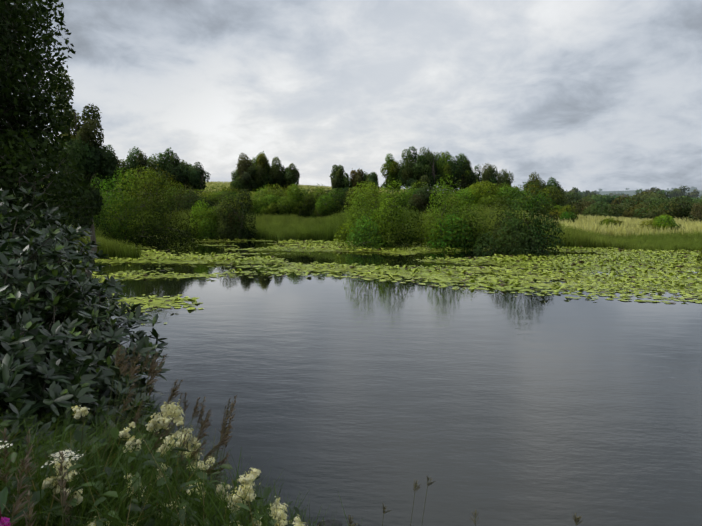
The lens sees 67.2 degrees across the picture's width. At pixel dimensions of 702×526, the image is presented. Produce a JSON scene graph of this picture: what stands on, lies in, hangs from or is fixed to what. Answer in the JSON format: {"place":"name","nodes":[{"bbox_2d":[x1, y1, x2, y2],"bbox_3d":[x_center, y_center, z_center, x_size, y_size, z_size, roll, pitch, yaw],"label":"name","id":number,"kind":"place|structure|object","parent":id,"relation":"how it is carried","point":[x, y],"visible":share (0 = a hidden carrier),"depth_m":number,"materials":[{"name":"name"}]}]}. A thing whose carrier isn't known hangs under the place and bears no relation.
{"place":"outdoors","nodes":[
{"label":"outdoors","id":0,"kind":"place"},
{"bbox_2d":[6,0,701,191],"label":"sky","id":1,"kind":"structure","parent":0,"point":[590,95],"materials":[{"name":"grey"}]},
{"bbox_2d":[18,190,701,365],"bbox_3d":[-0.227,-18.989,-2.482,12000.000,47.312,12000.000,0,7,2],"label":"ground","id":2,"kind":"structure","parent":0,"point":[630,192],"depth_m":147.53,"materials":[{"name":"green plant"}]},
{"bbox_2d":[0,0,97,255],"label":"tree","id":3,"kind":"object","parent":2,"relation":"on","point":[19,60],"visible":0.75,"depth_m":7.29,"materials":[{"name":"green plant"}]},
{"bbox_2d":[16,167,112,240],"bbox_3d":[-16.541,-3.204,29.352,5.878,5.260,6.081,0,7,2],"label":"bush","id":4,"kind":"object","parent":2,"relation":"on","point":[96,226],"visible":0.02,"depth_m":29.81,"materials":[{"name":"green plant"}]},
{"bbox_2d":[38,71,118,272],"bbox_3d":[-10.799,-3.449,21.197,2.766,8.306,2.669,0,7,2],"label":"tall tree","id":5,"kind":"object","parent":2,"relation":"on","point":[85,146],"visible":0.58,"depth_m":20.76,"materials":[{"name":"green plant"}]},
{"bbox_2d":[0,183,169,463],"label":"bush","id":6,"kind":"object","parent":2,"relation":"on","point":[44,325],"visible":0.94,"depth_m":4.20,"materials":[{"name":"green plant"}]},
{"bbox_2d":[91,172,106,222],"bbox_3d":[-17.972,-4.071,35.561,2.880,7.105,2.943,0,7,2],"label":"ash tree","id":7,"kind":"object","parent":2,"relation":"on","point":[98,183],"visible":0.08,"depth_m":35.22,"materials":[{"name":"green plant"}]},
{"bbox_2d":[98,144,119,196],"bbox_3d":[-24.881,-8.999,53.827,2.338,6.078,2.516,0,7,2],"label":"slim tree","id":8,"kind":"object","parent":2,"relation":"on","point":[109,146],"visible":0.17,"depth_m":53.68,"materials":[{"name":"green plant"}]},
{"bbox_2d":[94,159,147,196],"bbox_3d":[-24.375,-8.874,56.663,6.602,4.856,6.455,0,7,2],"label":"tree","id":9,"kind":"object","parent":2,"relation":"on","point":[121,165],"visible":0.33,"depth_m":54.77,"materials":[{"name":"green plant"}]},
{"bbox_2d":[125,146,147,189],"bbox_3d":[-22.217,-9.086,55.055,2.238,6.057,2.490,0,7,2],"label":"slim tree","id":10,"kind":"object","parent":2,"relation":"on","point":[136,160],"visible":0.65,"depth_m":54.46,"materials":[{"name":"green plant"}]},
{"bbox_2d":[90,164,198,247],"bbox_3d":[-14.595,-3.174,35.252,9.089,6.795,9.006,0,7,2],"label":"bush","id":11,"kind":"object","parent":2,"relation":"on","point":[128,225],"visible":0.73,"depth_m":34.01,"materials":[{"name":"green plant"}]},
{"bbox_2d":[135,153,189,197],"bbox_3d":[-20.852,-9.236,57.746,6.406,5.477,6.153,-2,7,-14],"label":"tree","id":12,"kind":"object","parent":2,"relation":"on","point":[150,162],"visible":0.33,"depth_m":56.20,"materials":[{"name":"green plant"}]},
{"bbox_2d":[157,147,182,189],"bbox_3d":[-19.546,-9.427,57.201,2.470,6.150,2.509,0,7,2],"label":"slim tree","id":13,"kind":"object","parent":2,"relation":"on","point":[168,151],"visible":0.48,"depth_m":56.58,"materials":[{"name":"green plant"}]},
{"bbox_2d":[0,376,362,525],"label":"grass","id":14,"kind":"structure","parent":2,"relation":"on","point":[115,503],"depth_m":1.87,"materials":[{"name":"green plant"}]},
{"bbox_2d":[161,181,201,213],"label":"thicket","id":15,"kind":"object","parent":2,"relation":"on","point":[172,194],"visible":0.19,"depth_m":50.19,"materials":[{"name":"green plant"}]},
{"bbox_2d":[175,162,210,192],"bbox_3d":[-18.827,-9.225,60.432,4.950,4.649,5.286,-6,9,-40],"label":"tree","id":16,"kind":"object","parent":2,"relation":"on","point":[189,165],"visible":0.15,"depth_m":59.51,"materials":[{"name":"green plant"}]},
{"bbox_2d":[172,184,215,212],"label":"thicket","id":17,"kind":"object","parent":2,"relation":"on","point":[189,202],"visible":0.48,"depth_m":48.04,"materials":[{"name":"green plant"}]},
{"bbox_2d":[188,162,205,193],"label":"slim tree","id":18,"kind":"object","parent":2,"relation":"on","point":[197,179],"visible":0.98,"depth_m":58.38,"materials":[{"name":"green plant"}]},
{"bbox_2d":[183,199,219,240],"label":"bush","id":19,"kind":"object","parent":2,"relation":"on","point":[206,225],"visible":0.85,"depth_m":38.43,"materials":[{"name":"green plant"}]},
{"bbox_2d":[186,189,240,204],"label":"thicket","id":20,"kind":"object","parent":2,"relation":"on","point":[214,196],"visible":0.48,"depth_m":53.27,"materials":[{"name":"green plant"}]},
{"bbox_2d":[202,183,252,201],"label":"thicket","id":21,"kind":"object","parent":2,"relation":"on","point":[229,190],"visible":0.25,"depth_m":56.47,"materials":[{"name":"green plant"}]},
{"bbox_2d":[214,189,256,240],"bbox_3d":[-8.330,-2.845,38.485,3.103,5.051,3.214,0,7,2],"label":"bush","id":22,"kind":"object","parent":2,"relation":"on","point":[236,228],"visible":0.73,"depth_m":37.96,"materials":[{"name":"green plant"}]},
{"bbox_2d":[217,191,261,219],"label":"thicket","id":23,"kind":"object","parent":2,"relation":"on","point":[256,205],"visible":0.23,"depth_m":43.85,"materials":[{"name":"green plant"}]},
{"bbox_2d":[230,166,257,193],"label":"tree","id":24,"kind":"object","parent":2,"relation":"on","point":[236,182],"visible":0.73,"depth_m":63.16,"materials":[{"name":"green plant"}]},
{"bbox_2d":[235,153,252,183],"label":"slim tree","id":25,"kind":"object","parent":2,"relation":"on","point":[243,164],"visible":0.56,"depth_m":63.25,"materials":[{"name":"green plant"}]},
{"bbox_2d":[248,161,270,192],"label":"tree","id":26,"kind":"object","parent":2,"relation":"on","point":[256,181],"visible":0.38,"depth_m":64.45,"materials":[{"name":"green plant"}]},
{"bbox_2d":[251,151,269,191],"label":"slim tree","id":27,"kind":"object","parent":2,"relation":"on","point":[262,160],"visible":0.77,"depth_m":64.60,"materials":[{"name":"green plant"}]},
{"bbox_2d":[247,188,284,215],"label":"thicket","id":28,"kind":"object","parent":2,"relation":"on","point":[265,194],"visible":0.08,"depth_m":47.18,"materials":[{"name":"green plant"}]},
{"bbox_2d":[255,194,285,217],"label":"bush","id":29,"kind":"object","parent":2,"relation":"on","point":[271,206],"visible":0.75,"depth_m":45.55,"materials":[{"name":"green plant"}]},
{"bbox_2d":[263,164,284,191],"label":"tree","id":30,"kind":"object","parent":2,"relation":"on","point":[272,177],"visible":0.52,"depth_m":65.41,"materials":[{"name":"green plant"}]},
{"bbox_2d":[246,183,308,212],"bbox_3d":[-7.282,-5.955,49.805,5.980,3.158,6.347,-6,10,-42],"label":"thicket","id":31,"kind":"object","parent":2,"relation":"on","point":[276,193],"visible":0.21,"depth_m":48.94,"materials":[{"name":"green plant"}]},
{"bbox_2d":[215,504,341,525],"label":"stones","id":32,"kind":"object","parent":2,"relation":"on","point":[336,523],"visible":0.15,"depth_m":2.99,"materials":[{"name":"grey stone"}]},
{"bbox_2d":[271,156,285,190],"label":"slim tree","id":33,"kind":"object","parent":2,"relation":"on","point":[274,164],"visible":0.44,"depth_m":65.83,"materials":[{"name":"green plant"}]},
{"bbox_2d":[0,345,582,525],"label":"flowers","id":34,"kind":"object","parent":2,"relation":"on","point":[164,420],"visible":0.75,"depth_m":2.23,"materials":[{"name":"beige plant"}]},
{"bbox_2d":[284,163,299,189],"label":"slim tree","id":35,"kind":"object","parent":2,"relation":"on","point":[291,175],"visible":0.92,"depth_m":66.22,"materials":[{"name":"green plant"}]},
{"bbox_2d":[277,184,316,218],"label":"bush","id":36,"kind":"object","parent":2,"relation":"on","point":[296,204],"visible":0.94,"depth_m":43.77,"materials":[{"name":"green plant"}]},
{"bbox_2d":[292,188,322,208],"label":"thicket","id":37,"kind":"object","parent":2,"relation":"on","point":[308,194],"visible":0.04,"depth_m":50.73,"materials":[{"name":"green plant"}]},
{"bbox_2d":[301,184,350,214],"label":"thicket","id":38,"kind":"object","parent":2,"relation":"on","point":[308,189],"visible":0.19,"depth_m":48.47,"materials":[{"name":"green plant"}]},
{"bbox_2d":[313,188,345,218],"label":"bush","id":39,"kind":"object","parent":2,"relation":"on","point":[329,204],"visible":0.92,"depth_m":43.05,"materials":[{"name":"green plant"}]},
{"bbox_2d":[329,165,345,190],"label":"slim tree","id":40,"kind":"object","parent":2,"relation":"on","point":[337,180],"visible":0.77,"depth_m":62.74,"materials":[{"name":"green plant"}]},
{"bbox_2d":[326,187,358,200],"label":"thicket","id":41,"kind":"object","parent":2,"relation":"on","point":[344,191],"visible":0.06,"depth_m":57.08,"materials":[{"name":"green plant"}]},
{"bbox_2d":[341,172,353,190],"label":"tree","id":42,"kind":"object","parent":2,"relation":"on","point":[348,184],"visible":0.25,"depth_m":63.17,"materials":[{"name":"green plant"}]},
{"bbox_2d":[350,168,363,190],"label":"slim tree","id":43,"kind":"object","parent":2,"relation":"on","point":[357,177],"visible":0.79,"depth_m":63.74,"materials":[{"name":"green plant"}]},
{"bbox_2d":[340,182,378,209],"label":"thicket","id":44,"kind":"object","parent":2,"relation":"on","point":[349,199],"visible":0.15,"depth_m":49.34,"materials":[{"name":"green plant"}]},
{"bbox_2d":[363,171,367,189],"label":"tree","id":45,"kind":"object","parent":2,"relation":"on","point":[364,175],"visible":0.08,"depth_m":64.73,"materials":[{"name":"green plant"}]},
{"bbox_2d":[42,181,701,236],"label":"meadow grass","id":46,"kind":"structure","parent":2,"relation":"on","point":[630,226],"depth_m":39.62,"materials":[{"name":"green plant"}]},
{"bbox_2d":[366,171,378,190],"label":"slim tree","id":47,"kind":"object","parent":2,"relation":"on","point":[372,176],"visible":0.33,"depth_m":63.73,"materials":[{"name":"green plant"}]},
{"bbox_2d":[351,182,400,211],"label":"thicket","id":48,"kind":"object","parent":2,"relation":"on","point":[375,196],"visible":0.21,"depth_m":43.59,"materials":[{"name":"green plant"}]},
{"bbox_2d":[50,203,701,258],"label":"reeds","id":49,"kind":"object","parent":2,"relation":"on","point":[279,228],"visible":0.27,"depth_m":34.11,"materials":[{"name":"green plant"}]},
{"bbox_2d":[333,178,424,250],"bbox_3d":[1.742,-2.270,32.313,5.271,5.841,4.966,-7,10,-43],"label":"round bush","id":50,"kind":"object","parent":2,"relation":"on","point":[381,221],"visible":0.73,"depth_m":31.75,"materials":[{"name":"green plant"}]},
{"bbox_2d":[380,153,399,191],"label":"slim tree","id":51,"kind":"object","parent":2,"relation":"on","point":[391,165],"visible":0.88,"depth_m":66.41,"materials":[{"name":"green plant"}]},
{"bbox_2d":[379,187,413,207],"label":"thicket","id":52,"kind":"object","parent":2,"relation":"on","point":[395,197],"visible":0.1,"depth_m":51.91,"materials":[{"name":"green plant"}]},
{"bbox_2d":[393,160,404,191],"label":"tree","id":53,"kind":"object","parent":2,"relation":"on","point":[399,173],"visible":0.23,"depth_m":70.08,"materials":[{"name":"green plant"}]},
{"bbox_2d":[400,146,417,184],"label":"slim tree","id":54,"kind":"object","parent":2,"relation":"on","point":[410,157],"visible":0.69,"depth_m":67.97,"materials":[{"name":"green plant"}]},
{"bbox_2d":[391,186,435,205],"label":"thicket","id":55,"kind":"object","parent":2,"relation":"on","point":[408,193],"visible":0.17,"depth_m":51.33,"materials":[{"name":"green plant"}]},
{"bbox_2d":[399,153,434,188],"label":"tree","id":56,"kind":"object","parent":2,"relation":"on","point":[419,172],"visible":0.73,"depth_m":67.97,"materials":[{"name":"green plant"}]},
{"bbox_2d":[408,185,441,214],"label":"bush","id":57,"kind":"object","parent":2,"relation":"on","point":[420,199],"visible":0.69,"depth_m":44.51,"materials":[{"name":"green plant"}]},
{"bbox_2d":[407,180,443,207],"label":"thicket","id":58,"kind":"object","parent":2,"relation":"on","point":[424,189],"visible":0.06,"depth_m":53.38,"materials":[{"name":"green plant"}]},
{"bbox_2d":[417,147,436,187],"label":"slim tree","id":59,"kind":"object","parent":2,"relation":"on","point":[429,158],"visible":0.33,"depth_m":69.27,"materials":[{"name":"green plant"}]},
{"bbox_2d":[423,151,465,190],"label":"tree","id":60,"kind":"object","parent":2,"relation":"on","point":[436,158],"visible":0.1,"depth_m":71.20,"materials":[{"name":"green plant"}]},
{"bbox_2d":[436,152,454,187],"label":"slim tree","id":61,"kind":"object","parent":2,"relation":"on","point":[445,167],"visible":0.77,"depth_m":70.28,"materials":[{"name":"green plant"}]},
{"bbox_2d":[435,185,466,203],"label":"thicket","id":62,"kind":"object","parent":2,"relation":"on","point":[449,193],"visible":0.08,"depth_m":54.99,"materials":[{"name":"green plant"}]},
{"bbox_2d":[413,172,492,251],"bbox_3d":[6.185,-2.315,31.817,4.894,6.311,5.035,0,7,2],"label":"bush","id":63,"kind":"object","parent":2,"relation":"on","point":[442,228],"visible":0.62,"depth_m":31.12,"materials":[{"name":"green plant"}]},
{"bbox_2d":[438,154,474,193],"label":"tree","id":64,"kind":"object","parent":2,"relation":"on","point":[458,164],"visible":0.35,"depth_m":70.47,"materials":[{"name":"green plant"}]},
{"bbox_2d":[447,187,476,210],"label":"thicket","id":65,"kind":"object","parent":2,"relation":"on","point":[458,200],"visible":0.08,"depth_m":45.20,"materials":[{"name":"green plant"}]},
{"bbox_2d":[453,153,471,192],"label":"slim tree","id":66,"kind":"object","parent":2,"relation":"on","point":[466,171],"visible":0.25,"depth_m":70.86,"materials":[{"name":"green plant"}]},
{"bbox_2d":[463,164,482,193],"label":"tree","id":67,"kind":"object","parent":2,"relation":"on","point":[478,177],"visible":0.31,"depth_m":72.02,"materials":[{"name":"green plant"}]},
{"bbox_2d":[479,163,497,190],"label":"slim tree","id":68,"kind":"object","parent":2,"relation":"on","point":[487,176],"visible":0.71,"depth_m":71.18,"materials":[{"name":"green plant"}]},
{"bbox_2d":[457,181,521,210],"bbox_3d":[10.971,-4.750,42.238,5.381,3.697,5.525,0,7,2],"label":"bush","id":69,"kind":"object","parent":2,"relation":"on","point":[487,195],"visible":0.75,"depth_m":41.12,"materials":[{"name":"green plant"}]},
{"bbox_2d":[496,169,513,191],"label":"slim tree","id":70,"kind":"object","parent":2,"relation":"on","point":[504,178],"visible":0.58,"depth_m":71.45,"materials":[{"name":"green plant"}]},
{"bbox_2d":[494,183,531,202],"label":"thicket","id":71,"kind":"object","parent":2,"relation":"on","point":[512,187],"visible":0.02,"depth_m":55.65,"materials":[{"name":"green plant"}]},
{"bbox_2d":[473,182,569,256],"bbox_3d":[9.456,-1.564,28.816,4.666,5.757,4.424,5,8,32],"label":"bush","id":72,"kind":"object","parent":2,"relation":"on","point":[518,237],"visible":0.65,"depth_m":27.96,"materials":[{"name":"green plant"}]},
{"bbox_2d":[504,183,548,214],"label":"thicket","id":73,"kind":"object","parent":2,"relation":"on","point":[528,197],"visible":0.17,"depth_m":46.35,"materials":[{"name":"green plant"}]},
{"bbox_2d":[524,172,546,199],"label":"slim tree","id":74,"kind":"object","parent":2,"relation":"on","point":[534,180],"visible":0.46,"depth_m":66.63,"materials":[{"name":"green plant"}]},
{"bbox_2d":[519,186,561,215],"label":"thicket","id":75,"kind":"object","parent":2,"relation":"on","point":[548,195],"visible":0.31,"depth_m":45.35,"materials":[{"name":"green plant"}]},
{"bbox_2d":[381,183,701,197],"bbox_3d":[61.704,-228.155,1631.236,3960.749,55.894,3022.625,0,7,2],"label":"woods","id":76,"kind":"object","parent":2,"relation":"on","point":[680,191],"visible":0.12,"depth_m":297.34,"materials":[{"name":"green plant"}]},
{"bbox_2d":[545,177,564,200],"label":"slim tree","id":77,"kind":"object","parent":2,"relation":"on","point":[552,182],"visible":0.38,"depth_m":66.12,"materials":[{"name":"green plant"}]},
{"bbox_2d":[536,187,583,212],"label":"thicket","id":78,"kind":"object","parent":2,"relation":"on","point":[559,202],"visible":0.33,"depth_m":45.43,"materials":[{"name":"green plant"}]},
{"bbox_2d":[545,204,578,223],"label":"bush","id":79,"kind":"object","parent":2,"relation":"on","point":[566,214],"visible":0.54,"depth_m":41.92,"materials":[{"name":"green plant"}]},
{"bbox_2d":[566,192,588,203],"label":"tree","id":80,"kind":"object","parent":2,"relation":"on","point":[576,197],"visible":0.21,"depth_m":116.59,"materials":[{"name":"green plant"}]},
{"bbox_2d":[572,198,619,215],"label":"hedge shrub","id":81,"kind":"object","parent":2,"relation":"on","point":[584,204],"visible":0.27,"depth_m":52.43,"materials":[{"name":"green plant"}]},
{"bbox_2d":[570,194,632,207],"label":"tree","id":82,"kind":"object","parent":2,"relation":"on","point":[604,198],"visible":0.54,"depth_m":101.46,"materials":[{"name":"green plant"}]},
{"bbox_2d":[581,201,623,218],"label":"hedge shrub","id":83,"kind":"object","parent":2,"relation":"on","point":[604,211],"visible":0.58,"depth_m":47.71,"materials":[{"name":"green plant"}]},
{"bbox_2d":[599,217,623,226],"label":"meadow shrub","id":84,"kind":"object","parent":2,"relation":"on","point":[607,221],"visible":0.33,"depth_m":38.16,"materials":[{"name":"green plant"}]},
{"bbox_2d":[607,195,642,216],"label":"hedge shrub","id":85,"kind":"object","parent":2,"relation":"on","point":[625,201],"visible":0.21,"depth_m":53.90,"materials":[{"name":"green plant"}]},
{"bbox_2d":[612,199,656,217],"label":"hedge shrub","id":86,"kind":"object","parent":2,"relation":"on","point":[633,209],"visible":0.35,"depth_m":52.05,"materials":[{"name":"green plant"}]},
{"bbox_2d":[626,191,669,206],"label":"tree","id":87,"kind":"object","parent":2,"relation":"on","point":[644,196],"visible":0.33,"depth_m":95.85,"materials":[{"name":"green plant"}]},
{"bbox_2d":[631,198,681,219],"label":"hedge shrub","id":88,"kind":"object","parent":2,"relation":"on","point":[660,209],"visible":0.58,"depth_m":47.62,"materials":[{"name":"green plant"}]},
{"bbox_2d":[639,213,681,232],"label":"meadow shrub","id":89,"kind":"object","parent":2,"relation":"on","point":[665,221],"visible":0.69,"depth_m":35.41,"materials":[{"name":"green plant"}]},
{"bbox_2d":[645,196,694,208],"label":"tree","id":90,"kind":"object","parent":2,"relation":"on","point":[666,199],"visible":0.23,"depth_m":80.26,"materials":[{"name":"green plant"}]},
{"bbox_2d":[653,198,697,219],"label":"hedge shrub","id":91,"kind":"object","parent":2,"relation":"on","point":[685,213],"visible":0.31,"depth_m":47.47,"materials":[{"name":"green plant"}]},
{"bbox_2d":[679,199,701,216],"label":"hedge shrub","id":92,"kind":"object","parent":2,"relation":"on","point":[698,202],"visible":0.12,"depth_m":48.68,"materials":[{"name":"green plant"}]},
{"bbox_2d":[684,202,701,222],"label":"hedge shrub","id":93,"kind":"object","parent":2,"relation":"on","point":[696,214],"visible":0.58,"depth_m":44.01,"materials":[{"name":"green plant"}]},
{"bbox_2d":[685,196,701,202],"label":"tree","id":94,"kind":"object","parent":2,"relation":"on","point":[697,198],"visible":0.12,"depth_m":95.17,"materials":[{"name":"green plant"}]},
{"bbox_2d":[697,248,701,261],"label":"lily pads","id":95,"kind":"object","parent":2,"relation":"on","point":[700,255],"visible":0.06,"depth_m":24.47,"materials":[{"name":"green plant"}]},
{"bbox_2d":[72,235,701,525],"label":"water","id":96,"kind":"structure","parent":0,"point":[363,399],"depth_m":8.58,"materials":[{"name":"grey liquid"}]},
{"bbox_2d":[80,235,701,324],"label":"lily pads","id":97,"kind":"object","parent":96,"relation":"on","point":[647,267],"visible":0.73,"depth_m":22.35,"materials":[{"name":"green plant"}]}
]}

